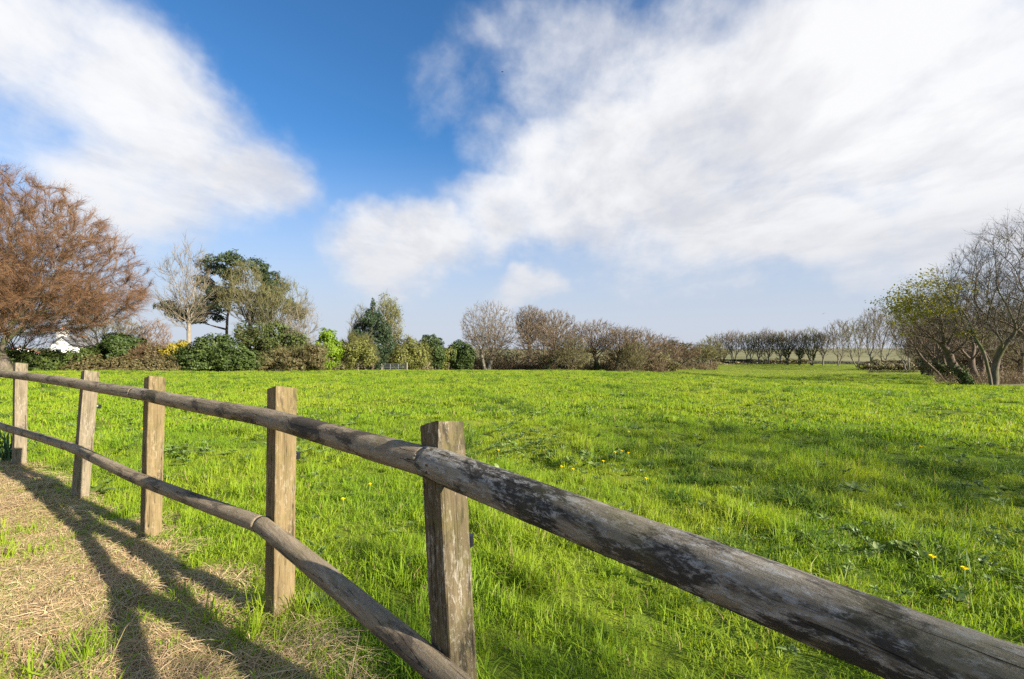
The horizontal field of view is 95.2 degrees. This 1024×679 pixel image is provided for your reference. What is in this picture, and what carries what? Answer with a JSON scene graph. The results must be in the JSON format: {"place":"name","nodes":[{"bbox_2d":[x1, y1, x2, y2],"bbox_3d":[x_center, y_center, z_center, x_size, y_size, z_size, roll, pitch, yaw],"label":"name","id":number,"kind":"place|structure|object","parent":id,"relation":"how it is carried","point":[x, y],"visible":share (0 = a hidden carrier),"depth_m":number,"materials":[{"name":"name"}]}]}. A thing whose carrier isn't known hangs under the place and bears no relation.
{"place":"outdoors","nodes":[
{"label":"outdoors","id":0,"kind":"place"},
{"bbox_2d":[0,348,1023,678],"bbox_3d":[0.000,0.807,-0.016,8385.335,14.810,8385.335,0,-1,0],"label":"meadow ground","id":1,"kind":"structure","parent":0,"point":[800,670],"depth_m":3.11,"materials":[{"name":"green plant"}]},
{"bbox_2d":[0,428,55,461],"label":"bulb clump","id":2,"kind":"object","parent":1,"relation":"on","point":[6,449],"visible":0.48,"depth_m":5.45,"materials":[{"name":"green plant"}]},
{"bbox_2d":[0,311,61,352],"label":"bare tree","id":3,"kind":"object","parent":1,"relation":"on","point":[11,345],"visible":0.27,"depth_m":56.54,"materials":[{"name":"brown plant"}]},
{"bbox_2d":[4,345,104,370],"bbox_3d":[-46.800,1.977,45.359,14.758,3.229,4.634,0,-1,0],"label":"hedge","id":4,"kind":"object","parent":1,"relation":"on","point":[50,360],"visible":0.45,"depth_m":44.57,"materials":[{"name":"green plant"}]},
{"bbox_2d":[48,330,100,352],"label":"house","id":5,"kind":"structure","parent":1,"relation":"on","point":[64,347],"depth_m":78.14,"materials":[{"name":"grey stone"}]},
{"bbox_2d":[0,159,159,370],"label":"beech tree","id":6,"kind":"object","parent":1,"relation":"on","point":[24,295],"visible":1,"depth_m":42.41,"materials":[{"name":"brown plant"}]},
{"bbox_2d":[51,313,148,348],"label":"bare tree","id":7,"kind":"object","parent":1,"relation":"on","point":[104,330],"visible":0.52,"depth_m":57.14,"materials":[{"name":"brown plant"}]},
{"bbox_2d":[89,485,114,493],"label":"nettle plant","id":8,"kind":"object","parent":1,"relation":"on","point":[96,489],"visible":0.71,"depth_m":4.32,"materials":[{"name":"green plant"}]},
{"bbox_2d":[87,332,148,361],"bbox_3d":[-40.049,1.347,47.314,6.732,4.212,3.970,0,-1,0],"label":"laurel shrub","id":9,"kind":"object","parent":1,"relation":"on","point":[117,345],"visible":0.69,"depth_m":46.52,"materials":[{"name":"green plant"}]},
{"bbox_2d":[57,353,187,371],"bbox_3d":[-36.326,2.239,44.217,11.885,2.135,3.622,0,-1,0],"label":"bramble hedge","id":10,"kind":"object","parent":1,"relation":"on","point":[146,364],"visible":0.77,"depth_m":43.69,"materials":[{"name":"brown plant"}]},
{"bbox_2d":[114,317,172,348],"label":"bare tree","id":11,"kind":"object","parent":1,"relation":"on","point":[162,335],"visible":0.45,"depth_m":79.91,"materials":[{"name":"brown plant"}]},
{"bbox_2d":[123,337,172,361],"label":"bush","id":12,"kind":"object","parent":1,"relation":"on","point":[143,351],"visible":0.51,"depth_m":46.15,"materials":[{"name":"brown plant"}]},
{"bbox_2d":[158,340,187,356],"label":"gorse bush","id":13,"kind":"object","parent":1,"relation":"on","point":[170,347],"visible":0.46,"depth_m":46.11,"materials":[{"name":"yellow plant"}]},
{"bbox_2d":[147,227,223,370],"bbox_3d":[-34.633,-4.074,49.977,7.162,15.945,6.602,0,-1,-21],"label":"ash tree","id":14,"kind":"object","parent":1,"relation":"on","point":[193,294],"visible":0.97,"depth_m":49.80,"materials":[{"name":"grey plant"}]},
{"bbox_2d":[177,449,193,454],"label":"dock plant","id":15,"kind":"object","parent":1,"relation":"on","point":[181,452],"visible":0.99,"depth_m":5.65,"materials":[{"name":"green plant"}]},
{"bbox_2d":[0,453,392,678],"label":"mown dry grass","id":16,"kind":"structure","parent":1,"relation":"on","point":[36,570],"depth_m":2.38,"materials":[{"name":"beige plant"}]},
{"bbox_2d":[152,248,270,333],"bbox_3d":[-33.153,-2.982,53.001,11.431,14.154,6.678,0,-1,0],"label":"pine tree","id":17,"kind":"object","parent":1,"relation":"on","point":[228,259],"visible":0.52,"depth_m":52.09,"materials":[{"name":"green plant"}]},
{"bbox_2d":[165,332,266,371],"bbox_3d":[-28.690,1.341,44.982,9.774,4.105,3.950,0,-1,0],"label":"rhododendron bush","id":18,"kind":"object","parent":1,"relation":"on","point":[210,357],"visible":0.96,"depth_m":44.30,"materials":[{"name":"green plant"}]},
{"bbox_2d":[214,259,267,369],"bbox_3d":[-29.487,-2.503,51.009,6.045,12.959,5.052,0,-1,0],"label":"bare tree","id":19,"kind":"object","parent":1,"relation":"on","point":[242,293],"visible":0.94,"depth_m":50.61,"materials":[{"name":"green plant"}]},
{"bbox_2d":[231,317,315,370],"bbox_3d":[-24.901,0.588,48.670,10.313,6.806,6.862,-1,-1,28],"label":"evergreen thicket","id":20,"kind":"object","parent":1,"relation":"on","point":[264,338],"visible":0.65,"depth_m":47.52,"materials":[{"name":"green plant"}]},
{"bbox_2d":[244,271,308,351],"bbox_3d":[-27.112,-1.971,53.655,6.359,12.227,5.389,0,-1,0],"label":"pine tree","id":21,"kind":"object","parent":1,"relation":"on","point":[271,279],"visible":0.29,"depth_m":53.26,"materials":[{"name":"green plant"}]},
{"bbox_2d":[244,274,311,340],"bbox_3d":[-25.185,-1.718,50.073,7.060,11.115,5.778,0,-1,0],"label":"bare tree","id":22,"kind":"object","parent":1,"relation":"on","point":[282,304],"visible":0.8,"depth_m":49.68,"materials":[{"name":"green plant"}]},
{"bbox_2d":[248,338,333,371],"bbox_3d":[-21.883,1.915,46.132,9.221,4.868,5.430,0,-1,0],"label":"bramble thicket","id":23,"kind":"object","parent":1,"relation":"on","point":[316,359],"visible":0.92,"depth_m":45.77,"materials":[{"name":"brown plant"}]},
{"bbox_2d":[283,298,319,368],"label":"bare tree","id":24,"kind":"object","parent":1,"relation":"on","point":[304,325],"visible":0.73,"depth_m":48.81,"materials":[{"name":"brown plant"}]},
{"bbox_2d":[294,592,334,612],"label":"nettle plant","id":25,"kind":"object","parent":1,"relation":"on","point":[323,598],"visible":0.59,"depth_m":2.39,"materials":[{"name":"green plant"}]},
{"bbox_2d":[315,327,344,370],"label":"maple bush","id":26,"kind":"object","parent":1,"relation":"on","point":[330,341],"visible":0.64,"depth_m":54.70,"materials":[{"name":"green plant"}]},
{"bbox_2d":[335,329,380,370],"bbox_3d":[-18.838,1.583,57.089,6.312,6.648,5.603,0,-1,0],"label":"willow bush","id":27,"kind":"object","parent":1,"relation":"on","point":[352,351],"visible":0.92,"depth_m":56.46,"materials":[{"name":"green plant"}]},
{"bbox_2d":[347,302,368,369],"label":"bare tree","id":28,"kind":"object","parent":1,"relation":"on","point":[358,319],"visible":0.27,"depth_m":67.83,"materials":[{"name":"brown plant"}]},
{"bbox_2d":[295,342,432,370],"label":"overgrown hedge","id":29,"kind":"object","parent":1,"relation":"on","point":[386,366],"visible":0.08,"depth_m":68.28,"materials":[{"name":"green plant"}]},
{"bbox_2d":[347,298,397,369],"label":"conifer tree","id":30,"kind":"object","parent":1,"relation":"on","point":[379,333],"visible":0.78,"depth_m":59.80,"materials":[{"name":"green plant"}]},
{"bbox_2d":[376,292,405,368],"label":"poplar tree","id":31,"kind":"object","parent":1,"relation":"on","point":[390,317],"visible":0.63,"depth_m":65.73,"materials":[{"name":"green plant"}]},
{"bbox_2d":[381,362,407,369],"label":"metal gate","id":32,"kind":"structure","parent":1,"relation":"on","point":[398,367],"depth_m":59.91,"materials":[{"name":"metal"}]},
{"bbox_2d":[386,334,433,369],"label":"sallow bush","id":33,"kind":"object","parent":1,"relation":"on","point":[409,351],"visible":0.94,"depth_m":65.08,"materials":[{"name":"green plant"}]},
{"bbox_2d":[418,334,447,369],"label":"holm oak","id":34,"kind":"object","parent":1,"relation":"on","point":[433,341],"visible":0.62,"depth_m":82.64,"materials":[{"name":"green plant"}]},
{"bbox_2d":[440,346,456,369],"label":"bush","id":35,"kind":"object","parent":1,"relation":"on","point":[445,365],"visible":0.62,"depth_m":84.50,"materials":[{"name":"green plant"}]},
{"bbox_2d":[447,339,475,369],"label":"holm oak","id":36,"kind":"object","parent":1,"relation":"on","point":[464,359],"visible":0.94,"depth_m":85.01,"materials":[{"name":"green plant"}]},
{"bbox_2d":[435,353,508,368],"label":"overgrown hedge","id":37,"kind":"object","parent":1,"relation":"on","point":[495,358],"visible":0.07,"depth_m":95.78,"materials":[{"name":"brown plant"}]},
{"bbox_2d":[460,299,518,369],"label":"oak tree","id":38,"kind":"object","parent":1,"relation":"on","point":[478,339],"visible":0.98,"depth_m":89.16,"materials":[{"name":"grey plant"}]},
{"bbox_2d":[0,363,1023,678],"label":"wooden fence","id":39,"kind":"object","parent":1,"relation":"on","point":[876,635],"visible":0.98,"depth_m":1.38,"materials":[{"name":"brown wood"}]},
{"bbox_2d":[0,370,1023,595],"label":"broad leaved weeds","id":40,"kind":"object","parent":1,"relation":"on","point":[858,531],"visible":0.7,"depth_m":5.64,"materials":[{"name":"green plant"}]},
{"bbox_2d":[515,304,547,366],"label":"oak tree","id":41,"kind":"object","parent":1,"relation":"on","point":[523,320],"visible":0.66,"depth_m":95.33,"materials":[{"name":"brown plant"}]},
{"bbox_2d":[511,321,588,369],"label":"bare tree","id":42,"kind":"object","parent":1,"relation":"on","point":[551,349],"visible":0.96,"depth_m":87.00,"materials":[{"name":"brown plant"}]},
{"bbox_2d":[433,354,675,371],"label":"undergrowth","id":43,"kind":"object","parent":1,"relation":"on","point":[555,367],"visible":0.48,"depth_m":92.10,"materials":[{"name":"green plant"}]},
{"bbox_2d":[534,309,577,366],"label":"bare tree","id":44,"kind":"object","parent":1,"relation":"on","point":[551,319],"visible":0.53,"depth_m":94.25,"materials":[{"name":"brown plant"}]},
{"bbox_2d":[550,335,592,369],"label":"bare tree","id":45,"kind":"object","parent":1,"relation":"on","point":[561,361],"visible":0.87,"depth_m":86.36,"materials":[{"name":"brown plant"}]},
{"bbox_2d":[499,349,673,370],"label":"overgrown hedge","id":46,"kind":"object","parent":1,"relation":"on","point":[515,356],"visible":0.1,"depth_m":102.70,"materials":[{"name":"brown plant"}]},
{"bbox_2d":[559,318,619,369],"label":"bare tree","id":47,"kind":"object","parent":1,"relation":"on","point":[591,339],"visible":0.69,"depth_m":91.16,"materials":[{"name":"brown plant"}]},
{"bbox_2d":[598,324,642,370],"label":"bare tree","id":48,"kind":"object","parent":1,"relation":"on","point":[619,346],"visible":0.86,"depth_m":89.04,"materials":[{"name":"brown plant"}]},
{"bbox_2d":[618,341,649,370],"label":"bare tree","id":49,"kind":"object","parent":1,"relation":"on","point":[634,355],"visible":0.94,"depth_m":87.34,"materials":[{"name":"brown plant"}]},
{"bbox_2d":[621,327,662,370],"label":"bare tree","id":50,"kind":"object","parent":1,"relation":"on","point":[650,349],"visible":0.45,"depth_m":92.34,"materials":[{"name":"brown plant"}]},
{"bbox_2d":[644,352,683,371],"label":"bush","id":51,"kind":"object","parent":1,"relation":"on","point":[677,365],"visible":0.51,"depth_m":99.07,"materials":[{"name":"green plant"}]},
{"bbox_2d":[645,333,683,361],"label":"bare tree","id":52,"kind":"object","parent":1,"relation":"on","point":[665,343],"visible":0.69,"depth_m":110.97,"materials":[{"name":"brown plant"}]},
{"bbox_2d":[664,341,702,363],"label":"bare tree","id":53,"kind":"object","parent":1,"relation":"on","point":[687,353],"visible":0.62,"depth_m":116.44,"materials":[{"name":"brown plant"}]},
{"bbox_2d":[674,359,719,369],"bbox_3d":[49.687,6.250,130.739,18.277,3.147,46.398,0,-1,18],"label":"undergrowth","id":54,"kind":"object","parent":1,"relation":"on","point":[707,367],"visible":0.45,"depth_m":119.03,"materials":[{"name":"brown plant"}]},
{"bbox_2d":[685,341,719,364],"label":"bare tree","id":55,"kind":"object","parent":1,"relation":"on","point":[707,354],"visible":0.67,"depth_m":123.72,"materials":[{"name":"brown plant"}]},
{"bbox_2d":[693,335,728,364],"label":"bare tree","id":56,"kind":"object","parent":1,"relation":"on","point":[718,348],"visible":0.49,"depth_m":138.95,"materials":[{"name":"brown plant"}]},
{"bbox_2d":[707,333,739,361],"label":"bare tree","id":57,"kind":"object","parent":1,"relation":"on","point":[720,341],"visible":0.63,"depth_m":156.78,"materials":[{"name":"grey plant"}]},
{"bbox_2d":[721,327,749,362],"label":"bare tree","id":58,"kind":"object","parent":1,"relation":"on","point":[732,342],"visible":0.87,"depth_m":155.89,"materials":[{"name":"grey plant"}]},
{"bbox_2d":[719,362,760,364],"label":"undergrowth","id":59,"kind":"object","parent":1,"relation":"on","point":[738,362],"visible":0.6,"depth_m":150.76,"materials":[{"name":"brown plant"}]},
{"bbox_2d":[735,331,758,362],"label":"bare tree","id":60,"kind":"object","parent":1,"relation":"on","point":[747,345],"visible":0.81,"depth_m":154.40,"materials":[{"name":"grey plant"}]},
{"bbox_2d":[747,332,772,363],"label":"bare tree","id":61,"kind":"object","parent":1,"relation":"on","point":[755,345],"visible":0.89,"depth_m":152.36,"materials":[{"name":"grey plant"}]},
{"bbox_2d":[712,357,811,363],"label":"field hedge","id":62,"kind":"object","parent":1,"relation":"on","point":[783,361],"visible":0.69,"depth_m":155.60,"materials":[{"name":"brown plant"}]},
{"bbox_2d":[756,328,777,363],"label":"bare tree","id":63,"kind":"object","parent":1,"relation":"on","point":[768,347],"visible":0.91,"depth_m":151.26,"materials":[{"name":"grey plant"}]},
{"bbox_2d":[767,330,787,363],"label":"bare tree","id":64,"kind":"object","parent":1,"relation":"on","point":[780,346],"visible":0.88,"depth_m":149.40,"materials":[{"name":"grey plant"}]},
{"bbox_2d":[775,644,800,656],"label":"dock plant","id":65,"kind":"object","parent":1,"relation":"on","point":[792,647],"visible":1,"depth_m":1.99,"materials":[{"name":"green plant"}]},
{"bbox_2d":[776,329,801,364],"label":"bare tree","id":66,"kind":"object","parent":1,"relation":"on","point":[787,346],"visible":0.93,"depth_m":148.10,"materials":[{"name":"grey plant"}]},
{"bbox_2d":[787,329,809,364],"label":"bare tree","id":67,"kind":"object","parent":1,"relation":"on","point":[801,351],"visible":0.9,"depth_m":146.18,"materials":[{"name":"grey plant"}]},
{"bbox_2d":[797,326,821,364],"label":"bare tree","id":68,"kind":"object","parent":1,"relation":"on","point":[813,354],"visible":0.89,"depth_m":144.97,"materials":[{"name":"grey plant"}]},
{"bbox_2d":[810,332,837,365],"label":"bare tree","id":69,"kind":"object","parent":1,"relation":"on","point":[822,343],"visible":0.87,"depth_m":143.14,"materials":[{"name":"grey plant"}]},
{"bbox_2d":[760,361,894,363],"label":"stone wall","id":70,"kind":"structure","parent":1,"relation":"on","point":[834,362],"depth_m":155.58,"materials":[{"name":"grey stone"}]},
{"bbox_2d":[818,318,854,365],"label":"bare tree","id":71,"kind":"object","parent":1,"relation":"on","point":[836,343],"visible":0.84,"depth_m":139.54,"materials":[{"name":"grey plant"}]},
{"bbox_2d":[834,318,874,366],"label":"bare tree","id":72,"kind":"object","parent":1,"relation":"on","point":[854,338],"visible":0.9,"depth_m":130.84,"materials":[{"name":"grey plant"}]},
{"bbox_2d":[838,481,872,492],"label":"dock plant","id":73,"kind":"object","parent":1,"relation":"on","point":[853,484],"visible":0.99,"depth_m":4.23,"materials":[{"name":"green plant"}]},
{"bbox_2d":[854,308,890,365],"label":"bare tree","id":74,"kind":"object","parent":1,"relation":"on","point":[867,340],"visible":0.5,"depth_m":122.04,"materials":[{"name":"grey plant"}]},
{"bbox_2d":[866,541,885,552],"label":"dock plant","id":75,"kind":"object","parent":1,"relation":"on","point":[876,547],"visible":1,"depth_m":2.98,"materials":[{"name":"green plant"}]},
{"bbox_2d":[863,304,910,364],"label":"bare tree","id":76,"kind":"object","parent":1,"relation":"on","point":[878,328],"visible":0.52,"depth_m":113.23,"materials":[{"name":"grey plant"}]},
{"bbox_2d":[867,368,919,372],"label":"undergrowth","id":77,"kind":"object","parent":1,"relation":"on","point":[894,371],"visible":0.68,"depth_m":98.70,"materials":[{"name":"green plant"}]},
{"bbox_2d":[856,359,932,369],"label":"field hedge","id":78,"kind":"object","parent":1,"relation":"on","point":[898,365],"visible":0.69,"depth_m":110.60,"materials":[{"name":"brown plant"}]},
{"bbox_2d":[889,540,913,551],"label":"dock plant","id":79,"kind":"object","parent":1,"relation":"on","point":[899,545],"visible":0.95,"depth_m":3.00,"materials":[{"name":"green plant"}]},
{"bbox_2d":[888,309,921,370],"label":"bare tree","id":80,"kind":"object","parent":1,"relation":"on","point":[901,354],"visible":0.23,"depth_m":104.14,"materials":[{"name":"grey plant"}]},
{"bbox_2d":[897,314,938,374],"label":"bare tree","id":81,"kind":"object","parent":1,"relation":"on","point":[922,373],"visible":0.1,"depth_m":75.03,"materials":[{"name":"brown plant"}]},
{"bbox_2d":[909,550,929,559],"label":"dock plant","id":82,"kind":"object","parent":1,"relation":"on","point":[922,553],"visible":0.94,"depth_m":2.86,"materials":[{"name":"green plant"}]},
{"bbox_2d":[886,294,975,382],"bbox_3d":[33.196,-0.104,36.847,6.004,8.457,6.161,-1,-1,38],"label":"bare tree","id":83,"kind":"object","parent":1,"relation":"on","point":[938,366],"visible":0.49,"depth_m":36.97,"materials":[{"name":"brown plant"}]},
{"bbox_2d":[881,292,986,375],"bbox_3d":[36.763,-0.232,40.126,8.105,8.493,7.533,0,-1,0],"label":"bare tree","id":84,"kind":"object","parent":1,"relation":"on","point":[921,356],"visible":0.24,"depth_m":39.99,"materials":[{"name":"brown plant"}]},
{"bbox_2d":[902,317,971,374],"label":"bare tree","id":85,"kind":"object","parent":1,"relation":"on","point":[926,347],"visible":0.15,"depth_m":56.60,"materials":[{"name":"brown plant"}]},
{"bbox_2d":[865,264,1012,384],"bbox_3d":[28.181,-0.582,31.080,6.936,8.767,7.302,1,-1,-28],"label":"sycamore tree","id":86,"kind":"object","parent":1,"relation":"on","point":[962,375],"visible":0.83,"depth_m":30.96,"materials":[{"name":"green plant"}]},
{"bbox_2d":[934,592,972,605],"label":"dock plant","id":87,"kind":"object","parent":1,"relation":"on","point":[959,597],"visible":0.98,"depth_m":2.39,"materials":[{"name":"green plant"}]},
{"bbox_2d":[911,342,1019,374],"bbox_3d":[66.944,2.366,64.016,22.763,5.820,6.820,0,-1,0],"label":"woodland scrub","id":88,"kind":"object","parent":1,"relation":"on","point":[926,370],"visible":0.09,"depth_m":63.55,"materials":[{"name":"brown plant"}]},
{"bbox_2d":[910,219,1023,385],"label":"sycamore tree","id":89,"kind":"object","parent":1,"relation":"on","point":[993,376],"visible":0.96,"depth_m":27.98,"materials":[{"name":"brown plant"}]},
{"bbox_2d":[923,266,1022,380],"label":"sycamore tree","id":90,"kind":"object","parent":1,"relation":"on","point":[971,362],"visible":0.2,"depth_m":35.92,"materials":[{"name":"brown plant"}]},
{"bbox_2d":[926,364,1023,383],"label":"undergrowth","id":91,"kind":"object","parent":1,"relation":"on","point":[983,377],"visible":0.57,"depth_m":34.75,"materials":[{"name":"plant"}]},
{"bbox_2d":[935,300,1023,374],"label":"bare tree","id":92,"kind":"object","parent":1,"relation":"on","point":[980,360],"visible":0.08,"depth_m":45.74,"materials":[{"name":"brown plant"}]},
{"bbox_2d":[937,204,1023,342],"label":"sycamore tree","id":93,"kind":"object","parent":1,"relation":"on","point":[1007,271],"visible":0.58,"depth_m":29.33,"materials":[{"name":"brown plant"}]},
{"bbox_2d":[965,308,1023,371],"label":"bare tree","id":94,"kind":"object","parent":1,"relation":"on","point":[1001,367],"visible":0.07,"depth_m":59.78,"materials":[{"name":"brown plant"}]},
{"bbox_2d":[971,290,1023,375],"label":"bare tree","id":95,"kind":"object","parent":1,"relation":"on","point":[1020,361],"visible":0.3,"depth_m":40.08,"materials":[{"name":"brown plant"}]},
{"bbox_2d":[992,485,1011,491],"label":"dock plant","id":96,"kind":"object","parent":1,"relation":"on","point":[1003,488],"visible":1,"depth_m":4.17,"materials":[{"name":"green plant"}]},
{"bbox_2d":[994,567,1016,572],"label":"dock plant","id":97,"kind":"object","parent":1,"relation":"on","point":[1004,569],"visible":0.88,"depth_m":2.70,"materials":[{"name":"green plant"}]},
{"bbox_2d":[996,296,1023,365],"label":"bare tree","id":98,"kind":"object","parent":1,"relation":"on","point":[1014,341],"visible":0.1,"depth_m":54.73,"materials":[{"name":"brown plant"}]},
{"bbox_2d":[0,0,1023,348],"label":"sky","id":99,"kind":"structure","parent":0,"point":[689,171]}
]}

